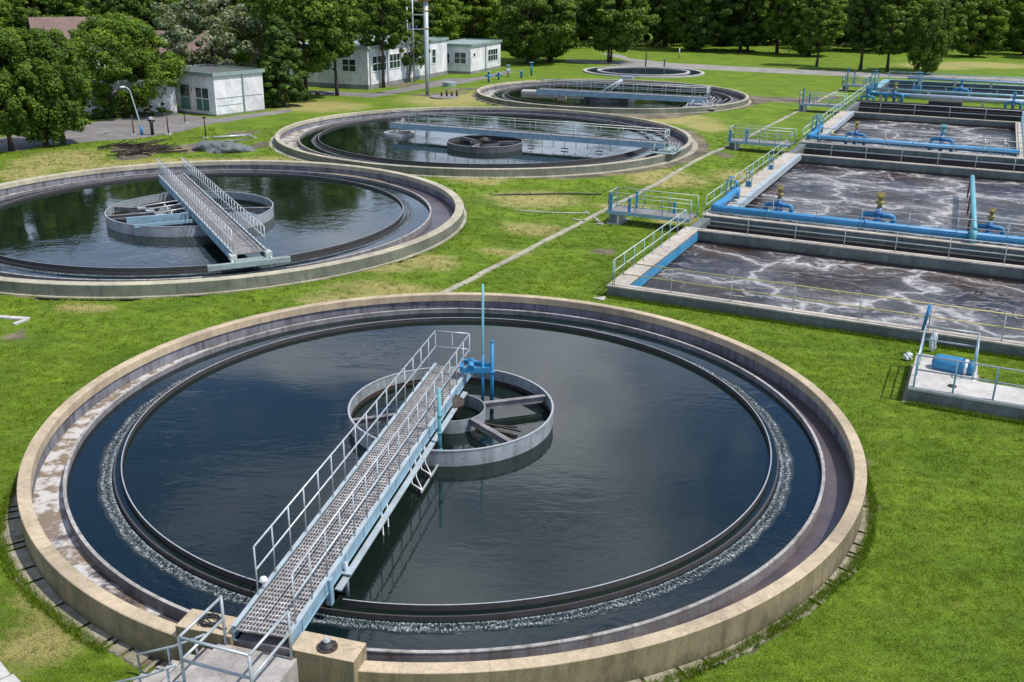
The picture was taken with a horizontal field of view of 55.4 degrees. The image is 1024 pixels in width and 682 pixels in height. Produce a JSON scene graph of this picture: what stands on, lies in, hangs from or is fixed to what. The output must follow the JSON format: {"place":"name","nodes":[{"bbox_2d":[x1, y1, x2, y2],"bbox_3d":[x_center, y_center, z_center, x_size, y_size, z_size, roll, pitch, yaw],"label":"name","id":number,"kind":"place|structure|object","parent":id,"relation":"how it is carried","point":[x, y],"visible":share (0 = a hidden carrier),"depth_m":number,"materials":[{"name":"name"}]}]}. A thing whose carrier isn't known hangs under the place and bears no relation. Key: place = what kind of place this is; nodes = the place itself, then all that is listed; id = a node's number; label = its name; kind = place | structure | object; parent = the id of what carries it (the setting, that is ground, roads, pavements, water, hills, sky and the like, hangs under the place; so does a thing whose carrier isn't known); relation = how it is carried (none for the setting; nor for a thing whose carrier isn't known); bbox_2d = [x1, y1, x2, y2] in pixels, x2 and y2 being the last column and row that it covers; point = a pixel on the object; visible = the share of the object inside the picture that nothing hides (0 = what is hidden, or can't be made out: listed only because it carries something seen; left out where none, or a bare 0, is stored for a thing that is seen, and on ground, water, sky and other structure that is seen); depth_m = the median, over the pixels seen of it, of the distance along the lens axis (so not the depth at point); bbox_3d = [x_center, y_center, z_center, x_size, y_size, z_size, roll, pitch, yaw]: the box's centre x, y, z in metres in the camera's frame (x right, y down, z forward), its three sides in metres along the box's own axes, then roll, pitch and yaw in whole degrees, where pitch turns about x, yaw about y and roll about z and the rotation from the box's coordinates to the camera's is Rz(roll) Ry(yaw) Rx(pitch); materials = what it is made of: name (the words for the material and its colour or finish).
{"place":"outdoors","nodes":[
{"label":"outdoors","id":0,"kind":"place"},
{"bbox_2d":[28,16,130,73],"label":"house","id":1,"kind":"structure","parent":0,"point":[64,24],"depth_m":116.17,"materials":[{"name":"white paint"}]},
{"bbox_2d":[0,109,291,152],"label":"road","id":2,"kind":"structure","parent":0,"point":[118,129],"depth_m":82.92,"materials":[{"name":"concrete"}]},
{"bbox_2d":[0,175,405,271],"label":"water","id":3,"kind":"structure","parent":0,"point":[70,227],"depth_m":49.96,"materials":[{"name":"liquid"}]},
{"bbox_2d":[104,191,273,236],"bbox_3d":[-16.817,-6.852,51.085,8.424,0.790,8.424,1,20,0],"label":"feed well","id":4,"kind":"object","parent":3,"relation":"on","point":[111,212],"visible":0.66,"depth_m":50.66,"materials":[{"name":"grey metal"}]},
{"bbox_2d":[0,191,413,276],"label":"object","id":5,"kind":"structure","parent":0,"point":[410,216],"depth_m":42.74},
{"bbox_2d":[0,172,429,278],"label":"water","id":6,"kind":"structure","parent":0,"point":[420,208],"depth_m":48.56,"materials":[{"name":"liquid"}]},
{"bbox_2d":[0,208,466,298],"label":"pavement","id":7,"kind":"structure","parent":0,"point":[294,283],"depth_m":39.74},
{"bbox_2d":[310,71,515,97],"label":"pavement","id":8,"kind":"structure","parent":0,"point":[438,83],"depth_m":114.32,"materials":[{"name":"concrete"}]},
{"bbox_2d":[0,485,874,681],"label":"pavement","id":9,"kind":"structure","parent":0,"point":[15,534],"depth_m":20.41,"materials":[{"name":"concrete"}]},
{"bbox_2d":[67,313,820,649],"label":"water","id":10,"kind":"structure","parent":0,"point":[121,557],"depth_m":22.66,"materials":[{"name":"liquid"}]},
{"bbox_2d":[97,340,793,634],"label":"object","id":11,"kind":"structure","parent":0,"point":[131,539],"depth_m":21.22,"materials":[{"name":"liquid"}]},
{"bbox_2d":[115,321,776,615],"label":"water","id":12,"kind":"structure","parent":0,"point":[637,459],"depth_m":25.30,"materials":[{"name":"liquid"}]},
{"bbox_2d":[348,366,553,466],"bbox_3d":[-1.744,1.931,28.036,5.884,0.730,5.884,1,20,0],"label":"feed well","id":13,"kind":"object","parent":12,"relation":"on","point":[507,447],"visible":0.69,"depth_m":27.35,"materials":[{"name":"grey metal"}]},
{"bbox_2d":[447,38,501,73],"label":"building","id":14,"kind":"structure","parent":0,"point":[468,56],"depth_m":134.62,"materials":[{"name":"white paint"}]},
{"bbox_2d":[300,120,665,167],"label":"water","id":15,"kind":"structure","parent":0,"point":[305,140],"depth_m":76.30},
{"bbox_2d":[316,115,650,165],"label":"water","id":16,"kind":"structure","parent":0,"point":[369,138],"depth_m":75.00,"materials":[{"name":"liquid"}]},
{"bbox_2d":[447,135,522,152],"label":"feed well","id":17,"kind":"object","parent":16,"relation":"on","point":[483,144],"visible":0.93,"depth_m":72.98,"materials":[{"name":"grey metal"}]},
{"bbox_2d":[269,136,697,177],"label":"pavement","id":18,"kind":"structure","parent":0,"point":[689,153],"depth_m":66.92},
{"bbox_2d":[0,4,1023,681],"bbox_3d":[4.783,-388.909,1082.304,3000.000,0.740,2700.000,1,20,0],"label":"ground","id":19,"kind":"structure","parent":0,"point":[774,96],"depth_m":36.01,"materials":[{"name":"plant"}]},
{"bbox_2d":[4,0,30,30],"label":"tree","id":20,"kind":"object","parent":19,"relation":"on","point":[21,15],"visible":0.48,"depth_m":116.90,"materials":[{"name":"green plant"}]},
{"bbox_2d":[0,25,42,150],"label":"tree","id":21,"kind":"object","parent":19,"relation":"on","point":[9,125],"visible":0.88,"depth_m":69.76,"materials":[{"name":"green plant"}]},
{"bbox_2d":[0,27,71,146],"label":"tree","id":22,"kind":"object","parent":19,"relation":"on","point":[33,38],"visible":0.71,"depth_m":71.04,"materials":[{"name":"green plant"}]},
{"bbox_2d":[2,0,74,29],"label":"tree","id":23,"kind":"object","parent":19,"relation":"on","point":[44,9],"visible":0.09,"depth_m":123.89,"materials":[{"name":"green plant"}]},
{"bbox_2d":[11,0,90,32],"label":"tree","id":24,"kind":"object","parent":19,"relation":"on","point":[79,10],"visible":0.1,"depth_m":123.81,"materials":[{"name":"green plant"}]},
{"bbox_2d":[17,27,92,144],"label":"tree","id":25,"kind":"object","parent":19,"relation":"on","point":[80,96],"visible":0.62,"depth_m":72.43,"materials":[{"name":"green plant"}]},
{"bbox_2d":[70,75,177,117],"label":"building","id":26,"kind":"structure","parent":19,"relation":"on","point":[168,99],"depth_m":90.00,"materials":[{"name":"white paint"}]},
{"bbox_2d":[61,11,189,112],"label":"tree","id":27,"kind":"object","parent":19,"relation":"on","point":[130,39],"visible":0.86,"depth_m":86.93,"materials":[{"name":"green plant"}]},
{"bbox_2d":[109,0,175,29],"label":"tree","id":28,"kind":"object","parent":19,"relation":"on","point":[142,9],"visible":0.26,"depth_m":121.60,"materials":[{"name":"green plant"}]},
{"bbox_2d":[175,609,236,658],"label":"anchor block","id":29,"kind":"structure","parent":19,"relation":"on","point":[215,636],"depth_m":17.96,"materials":[{"name":"beige concrete"}]},
{"bbox_2d":[150,0,266,67],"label":"tree","id":30,"kind":"object","parent":19,"relation":"on","point":[178,35],"visible":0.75,"depth_m":98.25,"materials":[{"name":"green plant"}]},
{"bbox_2d":[133,643,298,681],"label":"entrance stairs","id":31,"kind":"structure","parent":19,"relation":"on","point":[277,668],"depth_m":17.28,"materials":[{"name":"concrete"}]},
{"bbox_2d":[177,596,292,681],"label":"railing","id":32,"kind":"object","parent":31,"relation":"on","point":[251,676],"visible":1,"depth_m":16.47,"materials":[{"name":"metal"}]},
{"bbox_2d":[171,64,264,115],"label":"building","id":33,"kind":"structure","parent":19,"relation":"on","point":[213,90],"depth_m":91.89,"materials":[{"name":"white paint"}]},
{"bbox_2d":[192,140,255,153],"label":"tarpaulin bundle","id":34,"kind":"object","parent":19,"relation":"on","point":[214,146],"visible":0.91,"depth_m":72.19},
{"bbox_2d":[0,160,463,300],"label":"settling tank","id":35,"kind":"object","parent":19,"relation":"on","point":[445,218],"visible":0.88,"depth_m":46.24,"materials":[{"name":"grey concrete"}]},
{"bbox_2d":[126,156,290,271],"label":"walkway bridge","id":36,"kind":"structure","parent":35,"relation":"on","point":[230,236],"depth_m":47.48,"materials":[{"name":"metal"}]},
{"bbox_2d":[234,632,289,656],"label":"bearing sill","id":37,"kind":"structure","parent":19,"relation":"on","point":[269,644],"depth_m":17.74,"materials":[{"name":"metal"}]},
{"bbox_2d":[231,330,470,647],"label":"walkway bridge","id":38,"kind":"structure","parent":37,"relation":"on","point":[306,573],"depth_m":21.44,"materials":[{"name":"metal"}]},
{"bbox_2d":[460,340,494,399],"bbox_3d":[-1.021,1.037,28.988,1.033,2.320,0.550,1,20,0],"label":"lifting frame","id":39,"kind":"object","parent":38,"relation":"attached to","point":[487,368],"visible":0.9,"depth_m":28.71,"materials":[{"name":"blue paint"}]},
{"bbox_2d":[257,16,309,107],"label":"tree","id":40,"kind":"object","parent":19,"relation":"on","point":[280,41],"visible":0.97,"depth_m":95.70,"materials":[{"name":"green plant"}]},
{"bbox_2d":[251,0,357,99],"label":"tree","id":41,"kind":"object","parent":19,"relation":"on","point":[317,60],"visible":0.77,"depth_m":99.06,"materials":[{"name":"green plant"}]},
{"bbox_2d":[289,631,366,681],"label":"anchor block","id":42,"kind":"structure","parent":19,"relation":"on","point":[345,660],"depth_m":17.36,"materials":[{"name":"beige concrete"}]},
{"bbox_2d":[303,0,370,95],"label":"tree","id":43,"kind":"object","parent":19,"relation":"on","point":[353,36],"visible":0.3,"depth_m":105.19,"materials":[{"name":"green plant"}]},
{"bbox_2d":[286,35,448,89],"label":"building","id":44,"kind":"structure","parent":19,"relation":"on","point":[360,67],"depth_m":115.71,"materials":[{"name":"white paint"}]},
{"bbox_2d":[354,0,412,87],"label":"tree","id":45,"kind":"object","parent":19,"relation":"on","point":[394,40],"visible":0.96,"depth_m":113.05,"materials":[{"name":"green plant"}]},
{"bbox_2d":[375,0,434,35],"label":"tree","id":46,"kind":"object","parent":19,"relation":"on","point":[417,7],"visible":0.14,"depth_m":153.13,"materials":[{"name":"green plant"}]},
{"bbox_2d":[422,0,430,94],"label":"chimney mast","id":47,"kind":"object","parent":19,"relation":"on","point":[426,32],"visible":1,"depth_m":107.11,"materials":[{"name":"metal"}]},
{"bbox_2d":[403,0,466,40],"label":"tree","id":48,"kind":"object","parent":19,"relation":"on","point":[444,24],"visible":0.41,"depth_m":157.93,"materials":[{"name":"green plant"}]},
{"bbox_2d":[17,292,866,681],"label":"settling tank","id":49,"kind":"object","parent":19,"relation":"on","point":[83,578],"visible":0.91,"depth_m":21.96,"materials":[{"name":"beige concrete"}]},
{"bbox_2d":[438,0,501,39],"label":"tree","id":50,"kind":"object","parent":19,"relation":"on","point":[487,11],"visible":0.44,"depth_m":166.00,"materials":[{"name":"green plant"}]},
{"bbox_2d":[275,106,692,176],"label":"settling tank","id":51,"kind":"object","parent":19,"relation":"on","point":[287,139],"visible":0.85,"depth_m":72.39,"materials":[{"name":"grey concrete"}]},
{"bbox_2d":[389,110,682,154],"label":"walkway bridge","id":52,"kind":"structure","parent":51,"relation":"on","point":[660,147],"depth_m":73.45,"materials":[{"name":"metal"}]},
{"bbox_2d":[5,39,1011,133],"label":"undergrowth","id":53,"kind":"object","parent":19,"relation":"on","point":[98,112],"visible":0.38,"depth_m":90.05,"materials":[{"name":"green plant"}]},
{"bbox_2d":[25,0,1023,46],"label":"woodland","id":54,"kind":"object","parent":19,"relation":"on","point":[646,37],"visible":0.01,"depth_m":201.32,"materials":[{"name":"green plant"}]},
{"bbox_2d":[491,0,577,63],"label":"tree","id":55,"kind":"object","parent":19,"relation":"on","point":[518,39],"visible":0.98,"depth_m":146.61,"materials":[{"name":"green plant"}]},
{"bbox_2d":[516,0,587,61],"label":"tree","id":56,"kind":"object","parent":19,"relation":"on","point":[558,50],"visible":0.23,"depth_m":152.17,"materials":[{"name":"green plant"}]},
{"bbox_2d":[477,79,748,113],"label":"settling tank","id":57,"kind":"object","parent":19,"relation":"on","point":[736,97],"visible":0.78,"depth_m":103.51,"materials":[{"name":"grey concrete"}]},
{"bbox_2d":[536,75,726,108],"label":"walkway bridge","id":58,"kind":"structure","parent":57,"relation":"on","point":[699,100],"depth_m":100.23,"materials":[{"name":"metal"}]},
{"bbox_2d":[579,0,660,61],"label":"tree","id":59,"kind":"object","parent":19,"relation":"on","point":[608,12],"visible":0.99,"depth_m":150.96,"materials":[{"name":"green plant"}]},
{"bbox_2d":[583,66,704,77],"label":"settling tank","id":60,"kind":"object","parent":19,"relation":"on","point":[653,76],"visible":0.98,"depth_m":135.01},
{"bbox_2d":[606,187,698,224],"bbox_3d":[7.474,-7.004,51.912,4.571,1.739,1.550,10,22,24],"label":"side gangway","id":61,"kind":"object","parent":19,"relation":"on","point":[618,214],"visible":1,"depth_m":51.89,"materials":[{"name":"metal"}]},
{"bbox_2d":[647,0,689,46],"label":"tree","id":62,"kind":"object","parent":19,"relation":"on","point":[659,31],"visible":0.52,"depth_m":189.37,"materials":[{"name":"green plant"}]},
{"bbox_2d":[665,0,724,51],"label":"tree","id":63,"kind":"object","parent":19,"relation":"on","point":[709,30],"visible":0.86,"depth_m":177.79,"materials":[{"name":"green plant"}]},
{"bbox_2d":[664,0,728,50],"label":"tree","id":64,"kind":"object","parent":19,"relation":"on","point":[677,34],"visible":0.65,"depth_m":179.54,"materials":[{"name":"green plant"}]},
{"bbox_2d":[700,0,775,51],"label":"tree","id":65,"kind":"object","parent":19,"relation":"on","point":[749,32],"visible":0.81,"depth_m":177.08,"materials":[{"name":"green plant"}]},
{"bbox_2d":[728,125,796,150],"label":"side gangway","id":66,"kind":"object","parent":19,"relation":"on","point":[734,143],"visible":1,"depth_m":75.18,"materials":[{"name":"metal"}]},
{"bbox_2d":[752,0,799,53],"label":"tree","id":67,"kind":"object","parent":19,"relation":"on","point":[770,27],"visible":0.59,"depth_m":174.98,"materials":[{"name":"green plant"}]},
{"bbox_2d":[775,0,849,55],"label":"tree","id":68,"kind":"object","parent":19,"relation":"on","point":[789,32],"visible":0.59,"depth_m":171.02,"materials":[{"name":"green plant"}]},
{"bbox_2d":[606,226,1023,356],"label":"aeration basin","id":69,"kind":"object","parent":19,"relation":"on","point":[623,286],"visible":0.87,"depth_m":42.58,"materials":[{"name":"concrete"}]},
{"bbox_2d":[632,232,697,286],"bbox_3d":[7.122,-3.675,44.893,0.030,0.420,10.500,10,22,24],"label":"edge strip","id":70,"kind":"object","parent":69,"relation":"attached to","point":[669,258],"visible":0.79,"depth_m":44.88,"materials":[{"name":"blue paint"}]},
{"bbox_2d":[614,261,1023,340],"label":"railing","id":71,"kind":"object","parent":69,"relation":"on","point":[860,307],"visible":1,"depth_m":36.67,"materials":[{"name":"metal"}]},
{"bbox_2d":[702,211,1023,264],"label":"railing","id":72,"kind":"object","parent":69,"relation":"on","point":[795,230],"visible":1,"depth_m":46.01,"materials":[{"name":"metal"}]},
{"bbox_2d":[799,0,844,65],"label":"tree","id":73,"kind":"object","parent":19,"relation":"on","point":[821,45],"visible":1,"depth_m":150.15,"materials":[{"name":"green plant"}]},
{"bbox_2d":[798,88,847,111],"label":"side gangway","id":74,"kind":"object","parent":19,"relation":"on","point":[803,106],"visible":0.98,"depth_m":98.60,"materials":[{"name":"metal"}]},
{"bbox_2d":[689,217,1023,265],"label":"channel","id":75,"kind":"object","parent":19,"relation":"on","point":[698,224],"visible":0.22,"depth_m":48.92,"materials":[{"name":"concrete"}]},
{"bbox_2d":[701,152,1023,260],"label":"aeration basin","id":76,"kind":"object","parent":19,"relation":"on","point":[928,169],"visible":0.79,"depth_m":51.91,"materials":[{"name":"concrete"}]},
{"bbox_2d":[730,153,801,214],"bbox_3d":[16.569,-10.305,62.443,0.280,0.440,20.500,10,22,24],"label":"trough","id":77,"kind":"object","parent":76,"relation":"attached to","point":[761,187],"visible":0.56,"depth_m":61.49,"materials":[{"name":"metal"}]},
{"bbox_2d":[711,181,1023,244],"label":"air pipe","id":78,"kind":"object","parent":76,"relation":"on","point":[719,205],"visible":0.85,"depth_m":49.74,"materials":[{"name":"metal"}]},
{"bbox_2d":[729,195,1023,245],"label":"railing","id":79,"kind":"object","parent":76,"relation":"on","point":[957,226],"visible":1,"depth_m":49.10,"materials":[{"name":"metal"}]},
{"bbox_2d":[797,141,1023,171],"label":"railing","id":80,"kind":"object","parent":76,"relation":"on","point":[938,158],"visible":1,"depth_m":68.16,"materials":[{"name":"metal"}]},
{"bbox_2d":[966,175,977,243],"bbox_3d":[25.449,-7.138,53.990,0.296,1.556,15.500,9,22,22],"label":"crossing pipe","id":81,"kind":"object","parent":76,"relation":"on","point":[973,212],"visible":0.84,"depth_m":51.92,"materials":[{"name":"metal"}]},
{"bbox_2d":[841,0,895,70],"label":"tree","id":82,"kind":"object","parent":19,"relation":"on","point":[853,24],"visible":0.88,"depth_m":143.63,"materials":[{"name":"green plant"}]},
{"bbox_2d":[872,0,922,71],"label":"tree","id":83,"kind":"object","parent":19,"relation":"on","point":[882,47],"visible":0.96,"depth_m":141.53,"materials":[{"name":"green plant"}]},
{"bbox_2d":[788,143,1023,171],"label":"channel","id":84,"kind":"object","parent":19,"relation":"on","point":[970,164],"visible":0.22,"depth_m":73.36,"materials":[{"name":"concrete"}]},
{"bbox_2d":[799,111,1023,164],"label":"aeration basin","id":85,"kind":"object","parent":19,"relation":"on","point":[840,115],"visible":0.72,"depth_m":81.57,"materials":[{"name":"concrete"}]},
{"bbox_2d":[807,120,1019,154],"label":"air pipe","id":86,"kind":"object","parent":85,"relation":"on","point":[813,133],"visible":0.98,"depth_m":74.65,"materials":[{"name":"metal"}]},
{"bbox_2d":[819,128,1023,154],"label":"railing","id":87,"kind":"object","parent":85,"relation":"on","point":[918,145],"visible":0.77,"depth_m":73.69,"materials":[{"name":"metal"}]},
{"bbox_2d":[904,0,956,74],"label":"tree","id":88,"kind":"object","parent":19,"relation":"on","point":[936,24],"visible":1,"depth_m":138.52,"materials":[{"name":"green plant"}]},
{"bbox_2d":[843,102,1021,119],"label":"channel","id":89,"kind":"object","parent":19,"relation":"on","point":[928,111],"visible":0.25,"depth_m":101.16,"materials":[{"name":"concrete"}]},
{"bbox_2d":[856,100,1023,113],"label":"retaining wall","id":90,"kind":"structure","parent":19,"relation":"on","point":[919,105],"depth_m":102.19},
{"bbox_2d":[866,79,1023,104],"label":"aeration basin","id":91,"kind":"object","parent":19,"relation":"on","point":[950,85],"visible":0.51,"depth_m":124.06,"materials":[{"name":"concrete"}]},
{"bbox_2d":[920,0,978,70],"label":"tree","id":92,"kind":"object","parent":19,"relation":"on","point":[960,21],"visible":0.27,"depth_m":142.52,"materials":[{"name":"green plant"}]},
{"bbox_2d":[902,353,1023,420],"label":"valve chamber","id":93,"kind":"object","parent":19,"relation":"on","point":[970,395],"visible":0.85,"depth_m":30.21,"materials":[{"name":"concrete"}]},
{"bbox_2d":[932,354,975,374],"bbox_3d":[14.367,0.777,31.691,1.320,0.560,0.560,12,23,28],"label":"motor","id":94,"kind":"object","parent":93,"relation":"on","point":[949,366],"visible":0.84,"depth_m":31.50,"materials":[{"name":"paint"}]},
{"bbox_2d":[913,325,1023,399],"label":"railing","id":95,"kind":"object","parent":93,"relation":"on","point":[957,361],"visible":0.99,"depth_m":30.10,"materials":[{"name":"metal"}]},
{"bbox_2d":[949,0,1009,56],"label":"tree","id":96,"kind":"object","parent":19,"relation":"on","point":[974,45],"visible":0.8,"depth_m":173.19,"materials":[{"name":"green plant"}]},
{"bbox_2d":[1003,0,1023,54],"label":"tree","id":97,"kind":"object","parent":19,"relation":"on","point":[1012,36],"visible":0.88,"depth_m":180.94,"materials":[{"name":"green plant"}]},
{"bbox_2d":[505,85,718,107],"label":"water","id":98,"kind":"structure","parent":0,"point":[568,100],"depth_m":105.16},
{"bbox_2d":[441,88,841,291],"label":"path","id":99,"kind":"structure","parent":0,"point":[517,255],"depth_m":52.22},
{"bbox_2d":[587,66,700,75],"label":"water","id":100,"kind":"structure","parent":0,"point":[654,71],"depth_m":139.11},
{"bbox_2d":[566,53,1023,81],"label":"road","id":101,"kind":"structure","parent":0,"point":[634,62],"depth_m":145.49,"materials":[{"name":"asphalt"}]},
{"bbox_2d":[643,242,1023,341],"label":"water","id":102,"kind":"structure","parent":0,"point":[982,293],"depth_m":42.47,"materials":[{"name":"liquid"}]},
{"bbox_2d":[739,163,1023,246],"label":"water","id":103,"kind":"structure","parent":0,"point":[935,195],"depth_m":60.86,"materials":[{"name":"liquid"}]},
{"bbox_2d":[823,119,1014,156],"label":"water","id":104,"kind":"structure","parent":0,"point":[932,130],"depth_m":86.63,"materials":[{"name":"liquid"}]},
{"bbox_2d":[862,97,1023,108],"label":"ground","id":105,"kind":"structure","parent":0,"point":[975,104],"depth_m":107.61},
{"bbox_2d":[887,92,1023,106],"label":"service pipe","id":106,"kind":"object","parent":105,"relation":"on","point":[982,100],"visible":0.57,"depth_m":104.74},
{"bbox_2d":[881,85,1023,99],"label":"water","id":107,"kind":"structure","parent":0,"point":[951,89],"depth_m":120.60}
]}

